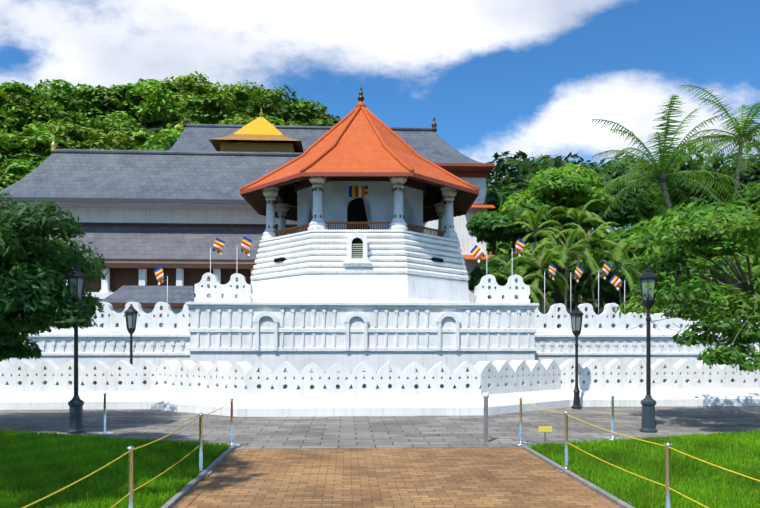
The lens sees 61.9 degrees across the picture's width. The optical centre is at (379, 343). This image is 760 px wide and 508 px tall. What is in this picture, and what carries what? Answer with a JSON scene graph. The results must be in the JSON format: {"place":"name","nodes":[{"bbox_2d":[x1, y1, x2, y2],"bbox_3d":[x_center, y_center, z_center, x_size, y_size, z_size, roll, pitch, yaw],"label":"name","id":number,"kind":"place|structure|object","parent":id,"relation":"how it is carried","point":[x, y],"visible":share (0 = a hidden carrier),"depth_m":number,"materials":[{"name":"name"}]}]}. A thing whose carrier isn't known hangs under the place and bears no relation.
{"place":"outdoors","nodes":[
{"label":"outdoors","id":0,"kind":"place"},
{"bbox_2d":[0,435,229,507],"bbox_3d":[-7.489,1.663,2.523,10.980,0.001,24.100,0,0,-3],"label":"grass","id":1,"kind":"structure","parent":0,"point":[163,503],"depth_m":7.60,"materials":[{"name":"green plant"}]},
{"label":"tree trunk","id":2,"kind":"object","parent":1,"relation":"on","visible":0},
{"bbox_2d":[0,189,109,361],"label":"tree","id":3,"kind":"object","parent":2,"relation":"on","point":[35,263],"visible":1,"depth_m":11.89,"materials":[{"name":"green plant"}]},
{"bbox_2d":[21,207,296,223],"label":"temple wing walls","id":4,"kind":"structure","parent":0,"point":[125,215],"depth_m":33.32,"materials":[{"name":"white paint"}]},
{"bbox_2d":[0,197,247,203],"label":"roof eave","id":5,"kind":"object","parent":4,"relation":"attached to","point":[143,200],"visible":0.44,"depth_m":31.72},
{"bbox_2d":[0,153,426,226],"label":"main roof","id":6,"kind":"structure","parent":4,"relation":"on","point":[64,175],"depth_m":34.14,"materials":[{"name":"grey tile"}]},
{"bbox_2d":[50,136,302,156],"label":"roof ridge","id":7,"kind":"structure","parent":6,"relation":"on","point":[160,152],"depth_m":35.69,"materials":[{"name":"grey tile"}]},
{"bbox_2d":[66,268,254,326],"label":"building pillars","id":8,"kind":"structure","parent":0,"point":[104,292],"depth_m":29.19,"materials":[{"name":"white paint"}]},
{"bbox_2d":[49,226,288,263],"bbox_3d":[-9.164,-4.952,31.225,21.397,2.523,4.400,0,0,-3],"label":"lower roof","id":9,"kind":"object","parent":8,"relation":"on","point":[135,242],"visible":0.39,"depth_m":31.66,"materials":[{"name":"grey tile"}]},
{"bbox_2d":[39,222,296,291],"bbox_3d":[-9.258,-4.336,31.235,21.582,3.995,4.470,0,0,-3],"label":"timber verandah","id":10,"kind":"object","parent":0,"point":[124,274],"visible":0.19,"depth_m":29.70,"materials":[{"name":"brown wood"}]},
{"bbox_2d":[0,118,661,313],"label":"hill terrain","id":11,"kind":"structure","parent":0,"point":[156,128],"depth_m":125.42,"materials":[{"name":"green plant"}]},
{"bbox_2d":[0,71,630,314],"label":"hill forest","id":12,"kind":"object","parent":11,"relation":"on","point":[32,120],"depth_m":129.50,"materials":[{"name":"green plant"}]},
{"bbox_2d":[169,127,494,173],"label":"upper roof","id":13,"kind":"structure","parent":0,"point":[434,147],"depth_m":43.89,"materials":[{"name":"grey tile"}]},
{"bbox_2d":[349,186,367,196],"bbox_3d":[-0.825,-5.817,24.171,0.720,0.420,0.001,0,0,0],"label":"flag","id":14,"kind":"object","parent":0,"point":[358,191],"visible":0.92,"depth_m":24.17,"materials":[{"name":"multicoloured fabric"}]},
{"bbox_2d":[250,229,469,302],"bbox_3d":[-0.803,-2.507,26.752,9.183,3.240,9.183,0,0,-3],"label":"octagonal tower base","id":15,"kind":"object","parent":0,"point":[395,266],"visible":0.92,"depth_m":22.78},
{"bbox_2d":[274,238,442,261],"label":"window openings","id":16,"kind":"object","parent":15,"relation":"in","point":[357,241],"visible":0.48,"depth_m":22.48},
{"bbox_2d":[352,244,362,257],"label":"window louvers","id":17,"kind":"object","parent":16,"relation":"in","point":[357,250],"visible":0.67,"depth_m":22.45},
{"bbox_2d":[297,178,422,231],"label":"inner tower wall","id":18,"kind":"structure","parent":15,"relation":"on","point":[378,202],"depth_m":24.24,"materials":[{"name":"white paint"}]},
{"bbox_2d":[347,198,368,229],"bbox_3d":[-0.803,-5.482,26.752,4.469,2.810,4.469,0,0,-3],"label":"doorway","id":19,"kind":"structure","parent":18,"relation":"in","point":[356,211],"depth_m":24.56,"materials":[{"name":"black"}]},
{"bbox_2d":[274,222,445,236],"bbox_3d":[-0.803,-4.297,26.752,7.334,0.340,7.334,0,0,-3],"label":"balcony railing","id":20,"kind":"object","parent":15,"relation":"on","point":[296,229],"visible":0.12,"depth_m":23.77,"materials":[{"name":"brown wood"}]},
{"bbox_2d":[262,218,457,239],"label":"column bases","id":21,"kind":"object","parent":15,"relation":"on","point":[395,224],"visible":0.44,"depth_m":23.02,"materials":[{"name":"white stone"}]},
{"bbox_2d":[266,187,453,235],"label":"columns","id":22,"kind":"structure","parent":21,"relation":"on","point":[447,219],"depth_m":25.11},
{"bbox_2d":[262,176,456,215],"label":"column capitals","id":23,"kind":"object","parent":22,"relation":"on","point":[272,192],"visible":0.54,"depth_m":25.07,"materials":[{"name":"white stone"}]},
{"bbox_2d":[242,176,476,222],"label":"roof soffit","id":24,"kind":"structure","parent":23,"relation":"on","point":[432,193],"depth_m":26.89,"materials":[{"name":"brown wood"}]},
{"bbox_2d":[244,109,474,189],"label":"octagon roof tiles","id":25,"kind":"object","parent":24,"relation":"on","point":[359,147],"visible":0.42,"depth_m":24.27,"materials":[{"name":"orange tile"}]},
{"bbox_2d":[239,106,479,190],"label":"roof ribs","id":26,"kind":"object","parent":25,"relation":"on","point":[353,113],"visible":0.5,"depth_m":25.29,"materials":[{"name":"orange tile"}]},
{"bbox_2d":[356,88,365,106],"bbox_3d":[-0.803,-10.447,26.752,0.440,1.040,0.440,0,0,-3],"label":"roof finial","id":27,"kind":"object","parent":25,"relation":"on","point":[360,100],"visible":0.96,"depth_m":26.65,"materials":[{"name":"metal"}]},
{"bbox_2d":[240,172,478,221],"bbox_3d":[-0.803,-5.916,26.752,9.564,0.138,9.564,0,0,-3],"label":"roof eave","id":28,"kind":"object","parent":24,"relation":"attached to","point":[301,174],"depth_m":22.53,"materials":[{"name":"brown wood"}]},
{"bbox_2d":[265,187,453,228],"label":"pillar marks","id":29,"kind":"object","parent":22,"relation":"attached to","point":[320,215],"visible":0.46,"depth_m":25.07},
{"bbox_2d":[0,429,759,507],"bbox_3d":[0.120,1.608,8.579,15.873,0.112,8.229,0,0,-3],"label":"lawn","id":30,"kind":"structure","parent":0,"point":[44,445],"depth_m":8.37,"materials":[{"name":"green plant"}]},
{"bbox_2d":[538,426,551,443],"bbox_3d":[2.691,1.503,10.327,0.220,0.320,0.032,0,0,-3],"label":"lawn sign","id":31,"kind":"object","parent":30,"relation":"on","point":[544,429],"visible":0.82,"depth_m":10.31,"materials":[{"name":"yellow plastic"}]},
{"bbox_2d":[0,359,759,395],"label":"wave wall","id":32,"kind":"structure","parent":0,"point":[244,378],"depth_m":16.65,"materials":[{"name":"white paint"}]},
{"bbox_2d":[259,372,466,387],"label":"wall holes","id":33,"kind":"object","parent":32,"relation":"in","point":[338,386],"depth_m":20.84,"materials":[{"name":"grey"}]},
{"bbox_2d":[2,302,758,371],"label":"wall","id":34,"kind":"structure","parent":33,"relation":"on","point":[324,336],"depth_m":20.95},
{"bbox_2d":[167,247,624,314],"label":"flagpoles","id":35,"kind":"object","parent":34,"relation":"on","point":[486,274],"visible":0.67,"depth_m":24.11,"materials":[{"name":"white metal"}]},
{"bbox_2d":[154,266,164,284],"bbox_3d":[-8.163,-2.524,23.444,0.443,0.707,0.110,0,0,14],"label":"flag","id":36,"kind":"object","parent":35,"relation":"attached to","point":[159,275],"depth_m":23.42,"materials":[{"name":"multicoloured fabric"}]},
{"bbox_2d":[213,238,224,254],"bbox_3d":[-5.485,-3.331,21.568,0.421,0.572,0.110,0,0,-20],"label":"flag","id":37,"kind":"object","parent":35,"relation":"attached to","point":[218,245],"depth_m":21.55,"materials":[{"name":"multicoloured fabric"}]},
{"bbox_2d":[241,236,251,255],"bbox_3d":[-4.551,-3.337,21.628,0.387,0.674,0.108,0,0,-20],"label":"flag","id":38,"kind":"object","parent":35,"relation":"attached to","point":[246,245],"depth_m":21.61,"materials":[{"name":"multicoloured fabric"}]},
{"bbox_2d":[470,245,484,262],"bbox_3d":[3.390,-3.135,22.043,0.508,0.634,0.114,0,0,15],"label":"flag","id":39,"kind":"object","parent":35,"relation":"attached to","point":[476,251],"depth_m":22.03,"materials":[{"name":"multicoloured fabric"}]},
{"bbox_2d":[513,238,524,255],"bbox_3d":[4.934,-3.421,22.412,0.476,0.650,0.111,0,0,-20],"label":"flag","id":40,"kind":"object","parent":35,"relation":"attached to","point":[519,247],"depth_m":22.39,"materials":[{"name":"multicoloured fabric"}]},
{"bbox_2d":[548,263,556,279],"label":"flag","id":41,"kind":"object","parent":35,"relation":"attached to","point":[552,271],"depth_m":24.19,"materials":[{"name":"multicoloured fabric"}]},
{"bbox_2d":[573,265,583,281],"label":"flag","id":42,"kind":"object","parent":35,"relation":"attached to","point":[579,270],"depth_m":24.25,"materials":[{"name":"multicoloured fabric"}]},
{"bbox_2d":[600,262,610,279],"bbox_3d":[8.665,-2.817,24.316,0.517,0.698,0.112,0,0,-20],"label":"flag","id":43,"kind":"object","parent":35,"relation":"attached to","point":[605,271],"depth_m":24.30,"materials":[{"name":"multicoloured fabric"}]},
{"bbox_2d":[609,275,622,289],"bbox_3d":[9.071,-2.366,24.337,0.533,0.604,0.116,0,0,15],"label":"flag","id":44,"kind":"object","parent":35,"relation":"attached to","point":[616,281],"depth_m":24.32,"materials":[{"name":"multicoloured fabric"}]},
{"bbox_2d":[39,273,759,332],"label":"parapet wall","id":45,"kind":"structure","parent":34,"relation":"attached to","point":[112,320],"depth_m":22.58,"materials":[{"name":"white paint"}]},
{"bbox_2d":[0,406,759,448],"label":"stone paving","id":46,"kind":"structure","parent":0,"point":[302,432],"depth_m":13.11,"materials":[{"name":"grey stone"}]},
{"bbox_2d":[66,264,85,433],"bbox_3d":[-5.838,0.086,12.168,0.380,3.253,0.329,0,0,-3],"label":"lamp","id":47,"kind":"object","parent":46,"relation":"on","point":[77,277],"visible":0.79,"depth_m":12.11,"materials":[{"name":"black metal"}]},
{"bbox_2d":[4,431,235,507],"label":"curb","id":48,"kind":"structure","parent":46,"relation":"on","point":[181,493],"depth_m":7.80,"materials":[{"name":"concrete"}]},
{"bbox_2d":[0,389,759,416],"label":"plinth wall","id":49,"kind":"structure","parent":46,"relation":"on","point":[293,406],"depth_m":16.16,"materials":[{"name":"white paint"}]},
{"bbox_2d":[96,393,671,507],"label":"barrier posts","id":50,"kind":"object","parent":46,"relation":"on","point":[520,443],"visible":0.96,"depth_m":8.28,"materials":[{"name":"silver metal"}]},
{"bbox_2d":[22,400,759,507],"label":"barrier ropes","id":51,"kind":"object","parent":50,"relation":"on","point":[522,400],"visible":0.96,"depth_m":5.82,"materials":[{"name":"yellow fabric"}]},
{"bbox_2d":[483,393,488,442],"bbox_3d":[1.840,1.278,10.997,0.110,0.870,0.105,0,0,-3],"label":"white bollard","id":52,"kind":"object","parent":46,"relation":"on","point":[485,396],"visible":0.94,"depth_m":10.96,"materials":[{"name":"white metal"}]},
{"bbox_2d":[570,305,583,408],"bbox_3d":[5.187,0.338,16.708,0.380,2.750,0.329,0,0,-3],"label":"lamp","id":53,"kind":"object","parent":46,"relation":"on","point":[576,314],"visible":0.98,"depth_m":16.65,"materials":[{"name":"black metal"}]},
{"bbox_2d":[522,432,750,507],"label":"lawn kerb","id":54,"kind":"structure","parent":46,"relation":"on","point":[601,492],"depth_m":7.80,"materials":[{"name":"concrete"}]},
{"bbox_2d":[639,265,657,432],"bbox_3d":[5.212,0.090,12.296,0.380,3.245,0.329,0,0,-3],"label":"lamp","id":55,"kind":"object","parent":46,"relation":"on","point":[648,401],"visible":0.94,"depth_m":12.24,"materials":[{"name":"black metal"}]},
{"bbox_2d":[0,0,759,234],"label":"sky","id":56,"kind":"structure","parent":0,"point":[531,77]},
{"bbox_2d":[172,447,620,507],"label":"brick path","id":57,"kind":"structure","parent":0,"point":[474,477],"depth_m":7.84,"materials":[{"name":"brown brick"}]},
{"bbox_2d":[424,177,485,302],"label":"shrine walls","id":58,"kind":"structure","parent":0,"point":[467,242],"depth_m":41.62,"materials":[{"name":"white paint"}]},
{"bbox_2d":[209,108,303,152],"bbox_3d":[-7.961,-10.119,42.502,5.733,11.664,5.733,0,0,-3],"label":"golden roof","id":59,"kind":"structure","parent":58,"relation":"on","point":[260,129],"depth_m":40.49,"materials":[{"name":"gold metal"}]},
{"bbox_2d":[183,115,436,131],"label":"roof ridge","id":60,"kind":"structure","parent":58,"relation":"on","point":[434,126],"depth_m":45.49,"materials":[{"name":"grey tile"}]},
{"bbox_2d":[448,171,487,178],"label":"shrine frieze","id":61,"kind":"object","parent":58,"relation":"attached to","point":[472,174],"visible":0.14,"depth_m":41.57,"materials":[{"name":"red wood"}]},
{"bbox_2d":[463,204,494,258],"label":"tiled roofs","id":62,"kind":"structure","parent":58,"relation":"attached to","point":[479,206],"depth_m":41.03,"materials":[{"name":"orange tile"}]},
{"bbox_2d":[477,183,527,254],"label":"tree","id":63,"kind":"object","parent":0,"point":[495,197],"depth_m":42.79,"materials":[{"name":"green plant"}]},
{"bbox_2d":[466,202,564,300],"bbox_3d":[6.862,-2.905,33.260,5.055,9.243,5.536,0,0,-3],"label":"tree","id":64,"kind":"object","parent":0,"point":[491,226],"depth_m":31.81,"materials":[{"name":"green plant"}]},
{"bbox_2d":[486,150,582,256],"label":"tree","id":65,"kind":"object","parent":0,"point":[556,162],"depth_m":49.91,"materials":[{"name":"green plant"}]},
{"bbox_2d":[492,152,604,303],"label":"tree","id":66,"kind":"object","parent":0,"point":[583,164],"depth_m":55.05,"materials":[{"name":"green plant"}]},
{"bbox_2d":[498,163,615,327],"bbox_3d":[9.407,-4.039,34.095,5.092,11.519,6.933,0,0,36],"label":"tree","id":67,"kind":"object","parent":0,"point":[553,187],"depth_m":32.73,"materials":[{"name":"green plant"}]},
{"bbox_2d":[556,184,647,326],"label":"tree","id":68,"kind":"object","parent":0,"point":[620,211],"depth_m":41.21,"materials":[{"name":"green plant"}]},
{"bbox_2d":[560,168,671,314],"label":"tree","id":69,"kind":"object","parent":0,"point":[648,211],"depth_m":42.65,"materials":[{"name":"green plant"}]},
{"bbox_2d":[569,155,675,314],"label":"tree","id":70,"kind":"object","parent":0,"point":[618,171],"depth_m":50.65,"materials":[{"name":"green plant"}]},
{"bbox_2d":[595,152,724,313],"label":"tree","id":71,"kind":"object","parent":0,"point":[684,185],"depth_m":58.34,"materials":[{"name":"green plant"}]},
{"bbox_2d":[613,192,759,371],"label":"tree","id":72,"kind":"object","parent":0,"point":[714,318],"depth_m":12.55,"materials":[{"name":"green plant"}]},
{"bbox_2d":[669,142,759,212],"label":"tree","id":73,"kind":"object","parent":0,"point":[697,198],"visible":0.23,"depth_m":57.06,"materials":[{"name":"green plant"}]},
{"bbox_2d":[670,183,759,257],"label":"tree","id":74,"kind":"object","parent":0,"point":[751,197],"visible":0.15,"depth_m":30.15,"materials":[{"name":"green plant"}]},
{"label":"ground","id":75,"kind":"structure","parent":0,"visible":0},
{"bbox_2d":[124,304,137,364],"bbox_3d":[-6.848,0.297,17.433,0.380,2.832,0.329,0,0,-3],"label":"lamp","id":76,"kind":"object","parent":75,"relation":"on","point":[131,312],"visible":0.65,"depth_m":17.38,"materials":[{"name":"black metal"}]},
{"bbox_2d":[113,308,182,327],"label":"temple porch walls","id":77,"kind":"structure","parent":75,"relation":"on","point":[150,310],"depth_m":26.98,"materials":[{"name":"white paint"}]},
{"bbox_2d":[99,286,195,307],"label":"small roof","id":78,"kind":"structure","parent":77,"relation":"on","point":[152,296],"depth_m":27.35,"materials":[{"name":"grey tile"}]},
{"bbox_2d":[467,252,557,297],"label":"palm tree","id":79,"kind":"object","parent":75,"relation":"on","point":[477,273],"visible":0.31,"depth_m":28.27,"materials":[{"name":"green plant"}]},
{"bbox_2d":[474,257,553,308],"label":"areca palm","id":80,"kind":"object","parent":75,"relation":"on","point":[520,273],"depth_m":26.68,"materials":[{"name":"green plant"}]},
{"bbox_2d":[474,257,552,308],"bbox_3d":[5.736,-2.324,26.789,3.016,2.808,2.858,0,0,45],"label":"areca palm rachis","id":81,"kind":"object","parent":80,"relation":"attached to","point":[523,278],"visible":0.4,"depth_m":26.70,"materials":[{"name":"green"}]},
{"bbox_2d":[503,204,565,302],"bbox_3d":[7.436,-2.362,30.380,2.789,8.150,3.201,0,0,-3],"label":"areca palm","id":82,"kind":"object","parent":75,"relation":"on","point":[527,213],"depth_m":30.06,"materials":[{"name":"green plant"}]},
{"bbox_2d":[503,204,564,266],"bbox_3d":[7.489,-5.095,30.362,2.709,2.712,3.183,0,0,-3],"label":"areca palm rachis","id":83,"kind":"object","parent":82,"relation":"attached to","point":[538,228],"visible":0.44,"depth_m":30.18,"materials":[{"name":"green"}]},
{"bbox_2d":[503,238,569,312],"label":"areca palm","id":84,"kind":"object","parent":75,"relation":"on","point":[541,265],"depth_m":27.20,"materials":[{"name":"green plant"}]},
{"bbox_2d":[504,239,568,296],"bbox_3d":[6.902,-3.163,27.392,2.580,3.109,2.430,0,0,24],"label":"areca palm rachis","id":85,"kind":"object","parent":84,"relation":"attached to","point":[543,265],"visible":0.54,"depth_m":27.11,"materials":[{"name":"green"}]},
{"bbox_2d":[502,158,574,302],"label":"coconut palm","id":86,"kind":"object","parent":75,"relation":"on","point":[528,176],"depth_m":47.31,"materials":[{"name":"green plant"}]},
{"bbox_2d":[502,158,562,192],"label":"coconut palm rachis","id":87,"kind":"object","parent":86,"relation":"attached to","point":[527,170],"visible":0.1,"depth_m":47.31,"materials":[{"name":"green"}]},
{"bbox_2d":[530,228,607,310],"bbox_3d":[8.262,-1.700,27.661,3.503,6.826,3.069,0,0,-3],"label":"areca palm","id":88,"kind":"object","parent":75,"relation":"on","point":[575,234],"depth_m":27.60,"materials":[{"name":"green plant"}]},
{"bbox_2d":[531,227,609,274],"bbox_3d":[8.245,-3.949,27.600,3.328,2.356,2.682,0,0,20],"label":"areca palm rachis","id":89,"kind":"object","parent":88,"relation":"attached to","point":[572,248],"visible":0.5,"depth_m":27.63,"materials":[{"name":"green"}]},
{"bbox_2d":[547,199,607,305],"bbox_3d":[9.661,-2.749,31.394,3.191,8.923,3.166,0,0,-3],"label":"areca palm","id":90,"kind":"object","parent":75,"relation":"on","point":[596,218],"depth_m":31.35,"materials":[{"name":"green plant"}]},
{"bbox_2d":[546,199,607,227],"bbox_3d":[9.828,-6.302,31.444,3.062,1.815,2.970,0,0,14],"label":"areca palm rachis","id":91,"kind":"object","parent":90,"relation":"attached to","point":[580,222],"visible":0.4,"depth_m":31.23,"materials":[{"name":"green"}]},
{"bbox_2d":[554,222,628,311],"bbox_3d":[9.312,-1.908,28.356,3.291,7.242,2.837,0,0,-3],"label":"areca palm","id":92,"kind":"object","parent":75,"relation":"on","point":[596,234],"depth_m":28.26,"materials":[{"name":"green plant"}]},
{"bbox_2d":[555,222,629,279],"bbox_3d":[9.665,-4.213,28.448,2.981,2.626,2.801,0,0,29],"label":"areca palm rachis","id":93,"kind":"object","parent":92,"relation":"attached to","point":[590,242],"visible":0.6,"depth_m":28.29,"materials":[{"name":"green"}]},
{"bbox_2d":[564,257,644,325],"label":"palm tree","id":94,"kind":"object","parent":75,"relation":"on","point":[606,287],"depth_m":29.53,"materials":[{"name":"green plant"}]},
{"bbox_2d":[581,239,650,313],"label":"areca palm","id":95,"kind":"object","parent":75,"relation":"on","point":[615,254],"depth_m":27.86,"materials":[{"name":"green plant"}]},
{"bbox_2d":[581,239,650,290],"bbox_3d":[10.265,-3.399,27.830,2.939,2.742,2.972,0,0,38],"label":"areca palm rachis","id":96,"kind":"object","parent":95,"relation":"attached to","point":[617,263],"visible":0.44,"depth_m":27.83,"materials":[{"name":"green"}]},
{"bbox_2d":[593,213,686,301],"bbox_3d":[14.040,-2.452,33.782,6.048,8.336,6.890,0,0,-3],"label":"tree","id":97,"kind":"object","parent":75,"relation":"on","point":[629,235],"depth_m":32.28,"materials":[{"name":"green plant"}]},
{"bbox_2d":[585,95,745,229],"bbox_3d":[17.049,-6.184,36.986,8.955,15.801,10.461,0,0,-3],"label":"coconut palm","id":98,"kind":"object","parent":75,"relation":"on","point":[658,164],"depth_m":36.85,"materials":[{"name":"green plant"}]},
{"bbox_2d":[592,94,743,225],"bbox_3d":[17.037,-10.150,36.931,8.956,7.968,10.388,0,0,-3],"label":"coconut palm rachis","id":99,"kind":"object","parent":98,"relation":"attached to","point":[657,170],"visible":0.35,"depth_m":36.88,"materials":[{"name":"green"}]},
{"bbox_2d":[621,251,732,302],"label":"tree","id":100,"kind":"object","parent":75,"relation":"on","point":[699,260],"visible":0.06,"depth_m":28.62,"materials":[{"name":"green plant"}]},
{"bbox_2d":[633,201,759,264],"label":"tree","id":101,"kind":"object","parent":75,"relation":"on","point":[680,210],"depth_m":30.97,"materials":[{"name":"green plant"}]},
{"bbox_2d":[660,85,759,193],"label":"coconut palm","id":102,"kind":"object","parent":75,"relation":"on","point":[752,123],"depth_m":42.04,"materials":[{"name":"green plant"}]},
{"bbox_2d":[673,85,759,193],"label":"coconut palm rachis","id":103,"kind":"object","parent":102,"relation":"attached to","point":[753,129],"visible":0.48,"depth_m":41.92,"materials":[{"name":"green"}]},
{"bbox_2d":[696,138,759,210],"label":"tree","id":104,"kind":"object","parent":75,"relation":"on","point":[752,180],"depth_m":56.01,"materials":[{"name":"green plant"}]},
{"bbox_2d":[699,256,759,305],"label":"tree","id":105,"kind":"object","parent":75,"relation":"on","point":[756,272],"visible":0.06,"depth_m":27.69,"materials":[{"name":"green plant"}]}
]}

